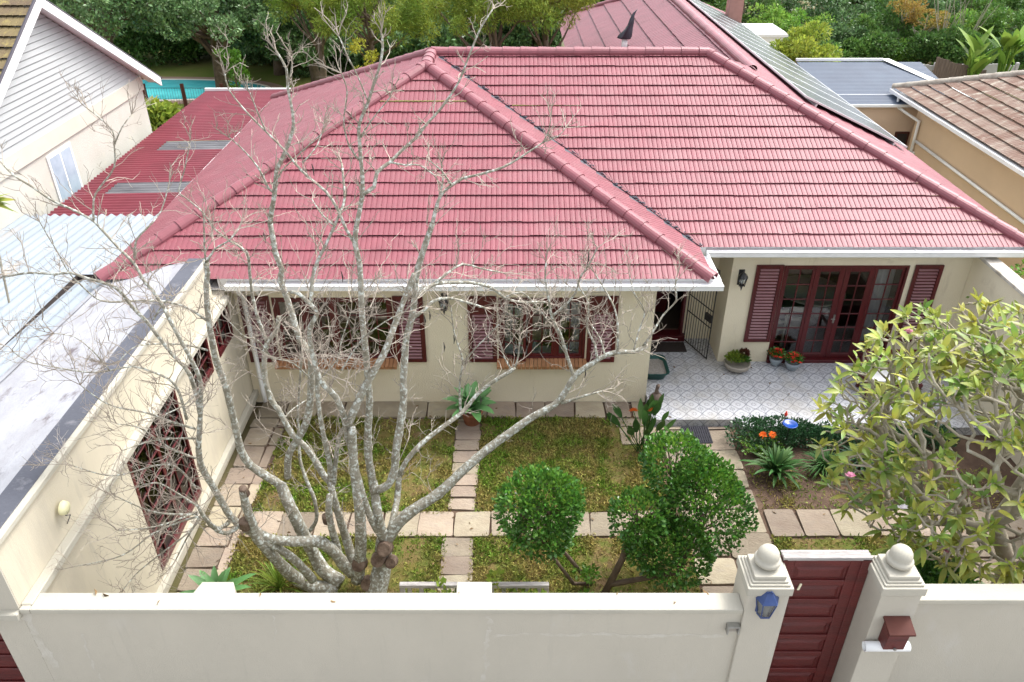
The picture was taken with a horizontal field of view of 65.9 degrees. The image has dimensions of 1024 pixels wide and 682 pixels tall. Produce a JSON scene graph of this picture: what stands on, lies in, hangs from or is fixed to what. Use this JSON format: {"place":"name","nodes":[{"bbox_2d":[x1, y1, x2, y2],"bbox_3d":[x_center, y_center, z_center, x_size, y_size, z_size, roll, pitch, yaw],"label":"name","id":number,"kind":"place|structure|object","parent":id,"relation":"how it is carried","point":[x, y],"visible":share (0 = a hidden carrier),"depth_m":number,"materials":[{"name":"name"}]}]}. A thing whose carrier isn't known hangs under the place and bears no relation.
{"place":"outdoors","nodes":[
{"label":"outdoors","id":0,"kind":"place"},
{"bbox_2d":[0,194,17,302],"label":"palm sprig","id":1,"kind":"object","parent":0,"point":[2,204],"visible":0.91,"depth_m":12.78,"materials":[{"name":"green plant"}]},
{"bbox_2d":[143,83,223,109],"bbox_3d":[-15.203,-10.131,33.193,6.805,1.320,0.120,0,32,0],"label":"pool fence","id":2,"kind":"object","parent":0,"point":[184,96],"visible":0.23,"depth_m":33.02,"materials":[{"name":"black metal"}]},
{"bbox_2d":[128,32,561,146],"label":"back lawn","id":3,"kind":"structure","parent":0,"point":[203,67],"depth_m":40.57,"materials":[{"name":"green plant"}]},
{"bbox_2d":[48,0,176,43],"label":"broadleaf tree","id":4,"kind":"object","parent":3,"relation":"on","point":[106,16],"visible":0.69,"depth_m":30.46,"materials":[{"name":"green plant"}]},
{"bbox_2d":[77,3,206,66],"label":"broadleaf tree","id":5,"kind":"object","parent":3,"relation":"on","point":[137,45],"visible":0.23,"depth_m":40.60,"materials":[{"name":"green plant"}]},
{"bbox_2d":[129,0,279,87],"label":"broadleaf tree","id":6,"kind":"object","parent":3,"relation":"on","point":[186,17],"visible":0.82,"depth_m":32.66,"materials":[{"name":"green plant"}]},
{"bbox_2d":[159,77,283,103],"bbox_3d":[-16.742,-11.808,37.188,11.903,0.030,5.162,0,32,0],"label":"pool surround","id":7,"kind":"object","parent":3,"relation":"on","point":[272,85],"visible":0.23,"depth_m":38.54,"materials":[{"name":"concrete"}]},
{"bbox_2d":[142,79,270,100],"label":"swimming pool","id":8,"kind":"structure","parent":7,"relation":"on","point":[192,85],"depth_m":37.41,"materials":[{"name":"teal liquid"}]},
{"bbox_2d":[213,47,251,87],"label":"broadleaf tree","id":9,"kind":"object","parent":3,"relation":"on","point":[233,57],"visible":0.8,"depth_m":32.17,"materials":[{"name":"green plant"}]},
{"bbox_2d":[233,46,298,65],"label":"broadleaf tree","id":10,"kind":"object","parent":3,"relation":"on","point":[254,58],"visible":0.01,"depth_m":41.00,"materials":[{"name":"green plant"}]},
{"bbox_2d":[203,1,340,75],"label":"broadleaf tree","id":11,"kind":"object","parent":3,"relation":"on","point":[245,41],"visible":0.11,"depth_m":37.17,"materials":[{"name":"green plant"}]},
{"bbox_2d":[263,0,356,78],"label":"feathery tree","id":12,"kind":"object","parent":3,"relation":"on","point":[291,5],"visible":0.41,"depth_m":31.11,"materials":[{"name":"green plant"}]},
{"bbox_2d":[253,1,368,81],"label":"broadleaf tree","id":13,"kind":"object","parent":3,"relation":"on","point":[297,35],"visible":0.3,"depth_m":34.77,"materials":[{"name":"green plant"}]},
{"bbox_2d":[287,3,388,78],"bbox_3d":[-8.149,-15.784,39.852,7.320,5.144,6.263,0,32,0],"label":"broadleaf tree","id":14,"kind":"object","parent":3,"relation":"on","point":[356,61],"visible":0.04,"depth_m":39.22,"materials":[{"name":"green plant"}]},
{"bbox_2d":[346,37,380,68],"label":"yellow flower tree","id":15,"kind":"object","parent":3,"relation":"on","point":[367,52],"visible":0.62,"depth_m":28.73,"materials":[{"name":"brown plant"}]},
{"bbox_2d":[297,0,441,101],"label":"feathery tree","id":16,"kind":"object","parent":3,"relation":"on","point":[412,15],"visible":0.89,"depth_m":28.41,"materials":[{"name":"green plant"}]},
{"bbox_2d":[360,0,490,62],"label":"broadleaf tree","id":17,"kind":"object","parent":3,"relation":"on","point":[446,38],"visible":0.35,"depth_m":37.45,"materials":[{"name":"green plant"}]},
{"bbox_2d":[421,0,566,46],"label":"feathery tree","id":18,"kind":"object","parent":3,"relation":"on","point":[459,15],"visible":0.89,"depth_m":27.37,"materials":[{"name":"green plant"}]},
{"bbox_2d":[470,2,569,46],"bbox_3d":[0.812,-16.396,40.641,6.303,4.420,5.404,0,32,0],"label":"broadleaf tree","id":19,"kind":"object","parent":3,"relation":"on","point":[518,36],"visible":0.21,"depth_m":39.51,"materials":[{"name":"green plant"}]},
{"bbox_2d":[507,0,597,105],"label":"feathery tree","id":20,"kind":"object","parent":3,"relation":"on","point":[574,5],"visible":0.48,"depth_m":28.95,"materials":[{"name":"green plant"}]},
{"bbox_2d":[168,37,1023,592],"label":"ground","id":21,"kind":"structure","parent":0,"point":[220,485],"depth_m":14.05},
{"bbox_2d":[0,0,161,229],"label":"gabled house","id":22,"kind":"structure","parent":21,"relation":"on","point":[48,135],"depth_m":18.83,"materials":[{"name":"paint"}]},
{"bbox_2d":[46,142,82,202],"bbox_3d":[-10.883,-3.810,19.424,0.034,1.850,1.150,0,32,0],"label":"window","id":23,"kind":"structure","parent":22,"relation":"in","point":[62,165],"depth_m":19.18,"materials":[{"name":"white glass"}]},
{"bbox_2d":[0,214,170,381],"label":"corrugated shed","id":24,"kind":"structure","parent":21,"relation":"on","point":[80,229],"depth_m":15.27,"materials":[{"name":"paint"}]},
{"bbox_2d":[0,257,258,681],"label":"garage","id":25,"kind":"structure","parent":21,"relation":"on","point":[35,532],"depth_m":10.68,"materials":[{"name":"paint"}]},
{"bbox_2d":[0,634,24,681],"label":"garage door","id":26,"kind":"structure","parent":25,"relation":"in","point":[9,670],"depth_m":8.98,"materials":[{"name":"brown wood"}]},
{"bbox_2d":[127,389,201,569],"bbox_3d":[-5.225,2.040,11.931,0.070,2.180,1.750,0,32,0],"label":"lattice window","id":27,"kind":"structure","parent":25,"relation":"in","point":[180,480],"depth_m":11.94,"materials":[{"name":"red wood"}]},
{"bbox_2d":[188,337,213,389],"bbox_3d":[-5.225,0.424,13.195,0.070,0.760,0.900,0,32,0],"label":"lattice window","id":28,"kind":"structure","parent":25,"relation":"in","point":[206,358],"depth_m":13.41,"materials":[{"name":"red wood"}]},
{"bbox_2d":[213,305,233,357],"bbox_3d":[-5.225,-0.220,14.208,0.070,0.730,0.800,0,32,0],"label":"lattice window","id":29,"kind":"structure","parent":25,"relation":"in","point":[224,328],"depth_m":14.29,"materials":[{"name":"red wood"}]},
{"bbox_2d":[145,96,182,131],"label":"yellow shrub","id":30,"kind":"object","parent":21,"relation":"on","point":[160,113],"visible":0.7,"depth_m":27.18,"materials":[{"name":"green plant"}]},
{"bbox_2d":[48,88,290,249],"bbox_3d":[-8.925,-4.809,22.998,3.251,2.990,11.180,0,32,0],"label":"carport","id":31,"kind":"object","parent":21,"relation":"on","point":[139,166],"visible":0.58,"depth_m":21.21,"materials":[{"name":"red metal"}]},
{"bbox_2d":[19,582,743,681],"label":"front wall","id":32,"kind":"structure","parent":21,"relation":"on","point":[227,632],"depth_m":8.56,"materials":[{"name":"paint"}]},
{"bbox_2d":[94,0,1023,401],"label":"house","id":33,"kind":"structure","parent":21,"relation":"on","point":[708,140],"depth_m":15.95,"materials":[{"name":"red tile"}]},
{"bbox_2d":[271,297,396,358],"bbox_3d":[-3.390,-0.258,15.201,2.260,1.390,0.110,0,32,0],"label":"window","id":34,"kind":"structure","parent":33,"relation":"in","point":[276,309],"depth_m":15.08,"materials":[{"name":"red wood"}]},
{"bbox_2d":[519,308,551,345],"bbox_3d":[0.500,-0.351,16.919,0.700,1.100,0.650,0,32,0],"label":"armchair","id":35,"kind":"object","parent":33,"relation":"on","point":[536,335],"visible":0.18,"depth_m":16.54,"materials":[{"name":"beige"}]},
{"bbox_2d":[498,297,587,361],"bbox_3d":[0.580,-0.211,15.124,1.680,1.390,0.291,0,32,0],"label":"window","id":36,"kind":"structure","parent":33,"relation":"in","point":[554,353],"depth_m":15.19,"materials":[{"name":"red wood"}]},
{"bbox_2d":[617,10,636,46],"bbox_3d":[3.886,-10.514,26.772,0.630,1.390,0.340,0,32,0],"label":"roof vent","id":37,"kind":"object","parent":33,"relation":"on","point":[625,35],"visible":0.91,"depth_m":26.70,"materials":[{"name":"black metal"}]},
{"bbox_2d":[655,291,667,311],"bbox_3d":[3.276,-1.429,17.845,0.648,2.000,1.141,0,32,0],"label":"front door","id":38,"kind":"structure","parent":33,"relation":"in","point":[661,306],"depth_m":18.38,"materials":[{"name":"red wood"}]},
{"bbox_2d":[684,268,720,359],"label":"security gate","id":39,"kind":"structure","parent":33,"relation":"attached to","point":[708,317],"depth_m":16.95,"materials":[{"name":"black metal"}]},
{"bbox_2d":[784,306,803,340],"bbox_3d":[6.300,-0.435,17.484,0.440,0.950,0.440,5,32,8],"label":"dining chair","id":40,"kind":"object","parent":33,"relation":"in","point":[795,321],"visible":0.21,"depth_m":17.32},
{"bbox_2d":[689,0,906,147],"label":"solar array","id":41,"kind":"object","parent":33,"relation":"on","point":[811,89],"visible":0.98,"depth_m":23.17,"materials":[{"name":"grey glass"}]},
{"bbox_2d":[784,275,845,323],"bbox_3d":[6.900,-0.872,18.390,1.500,0.740,1.500,0,32,0],"label":"dining table","id":42,"kind":"object","parent":33,"relation":"in","point":[802,291],"visible":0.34,"depth_m":18.24,"materials":[{"name":"brown wood"}]},
{"bbox_2d":[766,265,909,362],"bbox_3d":[6.725,-0.553,16.448,2.510,2.300,0.200,0,32,0],"label":"french door","id":43,"kind":"structure","parent":33,"relation":"in","point":[825,355],"depth_m":16.36,"materials":[{"name":"red wood"}]},
{"bbox_2d":[727,543,793,681],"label":"gate pillar","id":44,"kind":"structure","parent":21,"relation":"on","point":[762,570],"depth_m":8.38,"materials":[{"name":"paint"}]},
{"bbox_2d":[755,591,778,618],"bbox_3d":[2.643,2.717,8.155,0.242,0.417,0.116,0,32,0],"label":"wall lantern","id":45,"kind":"object","parent":44,"relation":"attached to","point":[766,604],"depth_m":8.15,"materials":[{"name":"blue paint"}]},
{"bbox_2d":[742,23,787,46],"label":"outbuilding","id":46,"kind":"structure","parent":21,"relation":"on","point":[768,32],"depth_m":36.07,"materials":[{"name":"white paint"}]},
{"bbox_2d":[769,20,842,65],"bbox_3d":[10.834,-9.736,29.766,2.800,4.458,2.681,19,36,28],"label":"yellow green tree","id":47,"kind":"object","parent":21,"relation":"on","point":[803,43],"visible":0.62,"depth_m":28.80,"materials":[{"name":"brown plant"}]},
{"bbox_2d":[795,58,974,149],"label":"blue roofed house","id":48,"kind":"structure","parent":21,"relation":"on","point":[864,88],"depth_m":26.58,"materials":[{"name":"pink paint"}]},
{"bbox_2d":[889,70,1023,279],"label":"peach house","id":49,"kind":"structure","parent":21,"relation":"on","point":[970,147],"depth_m":22.30,"materials":[{"name":"tile"}]},
{"bbox_2d":[932,57,986,90],"bbox_3d":[20.100,-11.893,35.619,2.400,1.766,0.100,0,32,0],"label":"timber fence","id":50,"kind":"object","parent":21,"relation":"on","point":[944,68],"visible":0.29,"depth_m":35.39,"materials":[{"name":"brown wood"}]},
{"bbox_2d":[923,62,1019,73],"bbox_3d":[18.750,-12.418,37.005,9.640,1.200,0.130,0,32,0],"label":"concrete fence","id":51,"kind":"object","parent":21,"relation":"on","point":[990,68],"visible":0.04,"depth_m":36.78,"materials":[{"name":"grey concrete"}]},
{"bbox_2d":[956,26,1002,75],"bbox_3d":[20.803,-12.384,35.261,1.571,2.993,1.918,-15,35,-22],"label":"banana plant","id":52,"kind":"object","parent":21,"relation":"on","point":[976,64],"visible":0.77,"depth_m":34.99,"materials":[{"name":"green plant"}]},
{"bbox_2d":[947,257,1023,468],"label":"side wall","id":53,"kind":"structure","parent":21,"relation":"on","point":[993,278],"depth_m":15.13,"materials":[{"name":"beige paint"}]},
{"bbox_2d":[979,25,1023,89],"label":"banana plant","id":54,"kind":"object","parent":21,"relation":"on","point":[1009,43],"visible":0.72,"depth_m":34.83,"materials":[{"name":"green plant"}]},
{"bbox_2d":[177,401,1023,592],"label":"garden path","id":55,"kind":"structure","parent":0,"point":[458,557],"depth_m":13.25,"materials":[{"name":"stone"}]},
{"bbox_2d":[443,380,495,426],"bbox_3d":[-0.820,1.255,15.285,1.048,0.788,1.052,0,32,0],"label":"potted agave","id":56,"kind":"object","parent":55,"relation":"on","point":[472,419],"visible":0.82,"depth_m":15.19,"materials":[{"name":"plant"}]},
{"bbox_2d":[428,567,546,592],"bbox_3d":[-0.287,3.717,10.811,1.654,1.311,0.728,0,32,0],"label":"creeper","id":57,"kind":"object","parent":55,"relation":"on","point":[498,571],"visible":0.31,"depth_m":10.66,"materials":[{"name":"green plant"}]},
{"bbox_2d":[681,426,712,442],"bbox_3d":[3.530,1.791,15.098,0.520,0.019,0.500,0,32,0],"label":"rubber mat","id":58,"kind":"object","parent":55,"relation":"on","point":[702,434],"visible":0.66,"depth_m":15.14,"materials":[{"name":"grey rubber"}]},
{"bbox_2d":[223,414,1000,592],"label":"lawn grass","id":59,"kind":"structure","parent":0,"point":[514,453],"depth_m":13.90,"materials":[{"name":"green plant"}]},
{"bbox_2d":[179,566,256,592],"bbox_3d":[-4.043,3.668,11.016,0.891,1.172,0.973,23,39,33],"label":"agave","id":60,"kind":"object","parent":59,"relation":"on","point":[221,577],"visible":0.23,"depth_m":10.82,"materials":[{"name":"green plant"}]},
{"bbox_2d":[245,556,316,592],"bbox_3d":[-3.509,3.556,11.839,1.212,0.499,1.153,0,32,0],"label":"grass clump","id":61,"kind":"object","parent":59,"relation":"on","point":[277,578],"visible":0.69,"depth_m":11.84,"materials":[{"name":"green plant"}]},
{"bbox_2d":[0,0,699,592],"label":"bare tree","id":62,"kind":"object","parent":59,"relation":"on","point":[352,562],"visible":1,"depth_m":9.89,"materials":[{"name":"grey plant"}]},
{"bbox_2d":[399,582,548,592],"bbox_3d":[-0.510,3.860,10.775,2.020,1.100,0.510,0,32,0],"label":"garden bench","id":63,"kind":"object","parent":59,"relation":"on","point":[409,586],"visible":0.25,"depth_m":10.66,"materials":[{"name":"white wood"}]},
{"bbox_2d":[490,461,592,585],"bbox_3d":[0.381,2.829,11.147,1.380,2.518,1.250,11,34,18],"label":"clipped tree","id":64,"kind":"object","parent":59,"relation":"on","point":[560,485],"visible":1,"depth_m":10.61,"materials":[{"name":"green plant"}]},
{"bbox_2d":[94,366,1021,603],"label":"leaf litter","id":65,"kind":"object","parent":59,"relation":"on","point":[105,595],"visible":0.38,"depth_m":13.33,"materials":[{"name":"brown plant"}]},
{"bbox_2d":[571,561,602,592],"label":"young shrub","id":66,"kind":"object","parent":59,"relation":"on","point":[589,570],"visible":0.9,"depth_m":11.62,"materials":[{"name":"green plant"}]},
{"bbox_2d":[606,393,676,451],"bbox_3d":[2.375,1.488,14.472,1.317,1.257,1.048,0,32,0],"label":"bird of paradise","id":67,"kind":"object","parent":59,"relation":"on","point":[652,406],"visible":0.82,"depth_m":14.37,"materials":[{"name":"green plant"}]},
{"bbox_2d":[601,426,758,592],"bbox_3d":[2.506,2.648,11.529,1.917,2.409,2.049,23,39,33],"label":"clipped tree","id":68,"kind":"object","parent":59,"relation":"on","point":[697,473],"visible":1,"depth_m":11.24,"materials":[{"name":"green plant"}]},
{"bbox_2d":[200,401,1023,591],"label":"soil","id":69,"kind":"structure","parent":0,"point":[971,461],"depth_m":14.05,"materials":[{"name":"brown soil"}]},
{"bbox_2d":[739,431,814,490],"bbox_3d":[4.713,2.002,13.921,1.269,0.961,1.330,0,32,0],"label":"clivia","id":70,"kind":"object","parent":69,"relation":"on","point":[778,462],"visible":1,"depth_m":13.99,"materials":[{"name":"green plant"}]},
{"bbox_2d":[799,446,849,488],"bbox_3d":[5.605,2.196,14.198,1.067,0.404,1.127,-18,36,-27],"label":"lily clump","id":71,"kind":"object","parent":69,"relation":"on","point":[821,464],"visible":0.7,"depth_m":14.18,"materials":[{"name":"green plant"}]},
{"bbox_2d":[724,414,960,451],"bbox_3d":[6.191,1.734,14.809,4.433,0.716,0.885,0,32,0],"label":"hedge","id":72,"kind":"object","parent":69,"relation":"on","point":[816,430],"visible":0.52,"depth_m":14.72,"materials":[{"name":"green plant"}]},
{"bbox_2d":[831,543,927,681],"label":"gate pillar","id":73,"kind":"structure","parent":69,"relation":"on","point":[894,584],"depth_m":8.38,"materials":[{"name":"paint"}]},
{"bbox_2d":[766,550,872,681],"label":"garden gate","id":74,"kind":"structure","parent":73,"relation":"attached to","point":[828,585],"depth_m":8.80,"materials":[{"name":"brown wood"}]},
{"bbox_2d":[862,641,910,651],"bbox_3d":[4.023,3.280,8.489,0.480,0.110,0.110,0,32,0],"label":"newspaper tube","id":75,"kind":"object","parent":73,"relation":"attached to","point":[871,646],"visible":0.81,"depth_m":8.44,"materials":[{"name":"white paint"}]},
{"bbox_2d":[878,616,915,650],"bbox_3d":[4.053,3.105,8.336,0.280,0.369,0.200,0,32,0],"label":"mailbox","id":76,"kind":"object","parent":73,"relation":"attached to","point":[896,632],"visible":1,"depth_m":8.29,"materials":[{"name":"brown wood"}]},
{"bbox_2d":[807,287,1023,583],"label":"frangipani","id":77,"kind":"object","parent":69,"relation":"on","point":[1004,361],"visible":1,"depth_m":9.75,"materials":[{"name":"green plant"}]},
{"bbox_2d":[915,546,984,583],"bbox_3d":[5.909,3.574,10.858,1.321,1.500,1.590,-23,38,-32],"label":"flower shrub","id":78,"kind":"object","parent":69,"relation":"on","point":[926,569],"visible":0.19,"depth_m":10.70,"materials":[{"name":"green plant"}]},
{"bbox_2d":[887,584,1023,681],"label":"front wall","id":79,"kind":"structure","parent":69,"relation":"on","point":[969,632],"depth_m":8.82,"materials":[{"name":"paint"}]},
{"bbox_2d":[735,430,784,458],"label":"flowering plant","id":80,"kind":"object","parent":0,"point":[761,452],"visible":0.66,"depth_m":14.51,"materials":[{"name":"green plant"}]},
{"bbox_2d":[645,338,991,434],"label":"patio","id":81,"kind":"structure","parent":0,"point":[696,388],"depth_m":16.08,"materials":[{"name":"tile"}]},
{"bbox_2d":[647,354,669,379],"bbox_3d":[2.990,0.568,16.635,0.550,0.190,0.770,0,32,0],"label":"litter tray","id":82,"kind":"object","parent":81,"relation":"on","point":[658,369],"visible":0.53,"depth_m":16.59,"materials":[{"name":"teal plastic"}]},
{"bbox_2d":[650,342,686,351],"bbox_3d":[3.410,0.132,17.506,0.860,0.017,0.400,0,32,0],"label":"door mat","id":83,"kind":"object","parent":81,"relation":"on","point":[670,347],"depth_m":17.47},
{"bbox_2d":[724,348,751,372],"bbox_3d":[4.757,0.374,16.651,0.589,0.510,0.566,0,32,0],"label":"bowl planter","id":84,"kind":"object","parent":81,"relation":"on","point":[736,361],"visible":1,"depth_m":16.58,"materials":[{"name":"concrete"}]},
{"bbox_2d":[767,346,786,365],"bbox_3d":[5.615,0.331,16.792,0.451,0.435,0.436,0,32,0],"label":"flower pot","id":85,"kind":"object","parent":81,"relation":"on","point":[776,355],"visible":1,"depth_m":16.73,"materials":[{"name":"white ceramic"}]},
{"bbox_2d":[783,351,805,370],"bbox_3d":[5.948,0.427,16.651,0.482,0.420,0.428,0,32,0],"label":"flower pot","id":86,"kind":"object","parent":81,"relation":"on","point":[793,360],"visible":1,"depth_m":16.58,"materials":[{"name":"white ceramic"}]},
{"bbox_2d":[661,1,990,34],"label":"hillside","id":87,"kind":"structure","parent":0,"point":[803,2],"depth_m":56.46,"materials":[{"name":"green plant"}]},
{"bbox_2d":[705,0,791,22],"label":"hillside tree","id":88,"kind":"object","parent":87,"relation":"on","point":[746,15],"visible":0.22,"depth_m":43.06,"materials":[{"name":"green plant"}]},
{"bbox_2d":[742,0,811,23],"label":"hillside tree","id":89,"kind":"object","parent":87,"relation":"on","point":[788,4],"visible":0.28,"depth_m":43.95,"materials":[{"name":"green plant"}]},
{"bbox_2d":[746,2,808,32],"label":"hillside tree","id":90,"kind":"object","parent":87,"relation":"on","point":[778,15],"visible":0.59,"depth_m":40.33,"materials":[{"name":"green plant"}]},
{"bbox_2d":[788,0,842,24],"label":"hillside tree","id":91,"kind":"object","parent":87,"relation":"on","point":[825,5],"visible":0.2,"depth_m":43.42,"materials":[{"name":"green plant"}]},
{"bbox_2d":[811,6,871,41],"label":"hillside tree","id":92,"kind":"object","parent":87,"relation":"on","point":[855,31],"visible":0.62,"depth_m":39.87,"materials":[{"name":"green plant"}]},
{"bbox_2d":[808,0,884,25],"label":"hillside tree","id":93,"kind":"object","parent":87,"relation":"on","point":[836,9],"visible":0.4,"depth_m":43.18,"materials":[{"name":"green plant"}]},
{"bbox_2d":[837,36,882,61],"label":"hillside tree","id":94,"kind":"object","parent":87,"relation":"on","point":[848,52],"visible":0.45,"depth_m":38.78,"materials":[{"name":"green plant"}]},
{"bbox_2d":[852,28,903,61],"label":"hillside tree","id":95,"kind":"object","parent":87,"relation":"on","point":[879,39],"visible":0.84,"depth_m":38.62,"materials":[{"name":"green plant"}]},
{"bbox_2d":[847,6,917,47],"bbox_3d":[18.942,-15.473,40.750,3.558,3.293,3.140,0,32,0],"label":"hillside tree","id":96,"kind":"object","parent":87,"relation":"on","point":[873,23],"visible":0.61,"depth_m":39.99,"materials":[{"name":"green plant"}]},
{"bbox_2d":[881,37,926,61],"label":"hillside tree","id":97,"kind":"object","parent":87,"relation":"on","point":[900,57],"visible":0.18,"depth_m":39.36,"materials":[{"name":"green plant"}]},
{"bbox_2d":[886,0,928,37],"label":"sparse tree","id":98,"kind":"object","parent":87,"relation":"on","point":[907,6],"visible":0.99,"depth_m":39.45,"materials":[{"name":"yellow plant"}]},
{"bbox_2d":[863,0,962,15],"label":"hillside tree","id":99,"kind":"object","parent":87,"relation":"on","point":[942,4],"visible":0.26,"depth_m":43.10,"materials":[{"name":"green plant"}]},
{"bbox_2d":[900,8,950,33],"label":"sparse tree","id":100,"kind":"object","parent":87,"relation":"on","point":[915,21],"visible":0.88,"depth_m":39.33,"materials":[{"name":"green plant"}]},
{"bbox_2d":[902,27,956,62],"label":"hillside tree","id":101,"kind":"object","parent":87,"relation":"on","point":[932,37],"visible":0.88,"depth_m":38.45,"materials":[{"name":"green plant"}]},
{"bbox_2d":[913,22,978,63],"bbox_3d":[21.301,-14.251,39.096,3.252,2.957,2.613,-16,35,-24],"label":"hillside tree","id":102,"kind":"object","parent":87,"relation":"on","point":[952,29],"visible":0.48,"depth_m":38.18,"materials":[{"name":"green plant"}]},
{"bbox_2d":[923,32,993,64],"bbox_3d":[21.749,-13.755,38.561,3.163,2.696,2.873,11,33,17],"label":"hillside tree","id":103,"kind":"object","parent":87,"relation":"on","point":[957,59],"visible":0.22,"depth_m":37.98,"materials":[{"name":"green plant"}]},
{"bbox_2d":[948,8,1009,42],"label":"hillside tree","id":104,"kind":"object","parent":87,"relation":"on","point":[981,30],"visible":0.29,"depth_m":39.94,"materials":[{"name":"green plant"}]},
{"bbox_2d":[943,0,1014,26],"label":"hillside tree","id":105,"kind":"object","parent":87,"relation":"on","point":[982,7],"visible":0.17,"depth_m":44.01,"materials":[{"name":"green plant"}]},
{"bbox_2d":[963,0,1023,39],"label":"hillside tree","id":106,"kind":"object","parent":87,"relation":"on","point":[1000,12],"visible":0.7,"depth_m":39.42,"materials":[{"name":"green plant"}]},
{"bbox_2d":[855,349,922,398],"bbox_3d":[7.600,0.671,15.847,1.100,0.850,0.550,0,32,0],"label":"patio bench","id":107,"kind":"object","parent":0,"point":[878,376],"visible":0.16,"depth_m":15.83,"materials":[{"name":"white wood"}]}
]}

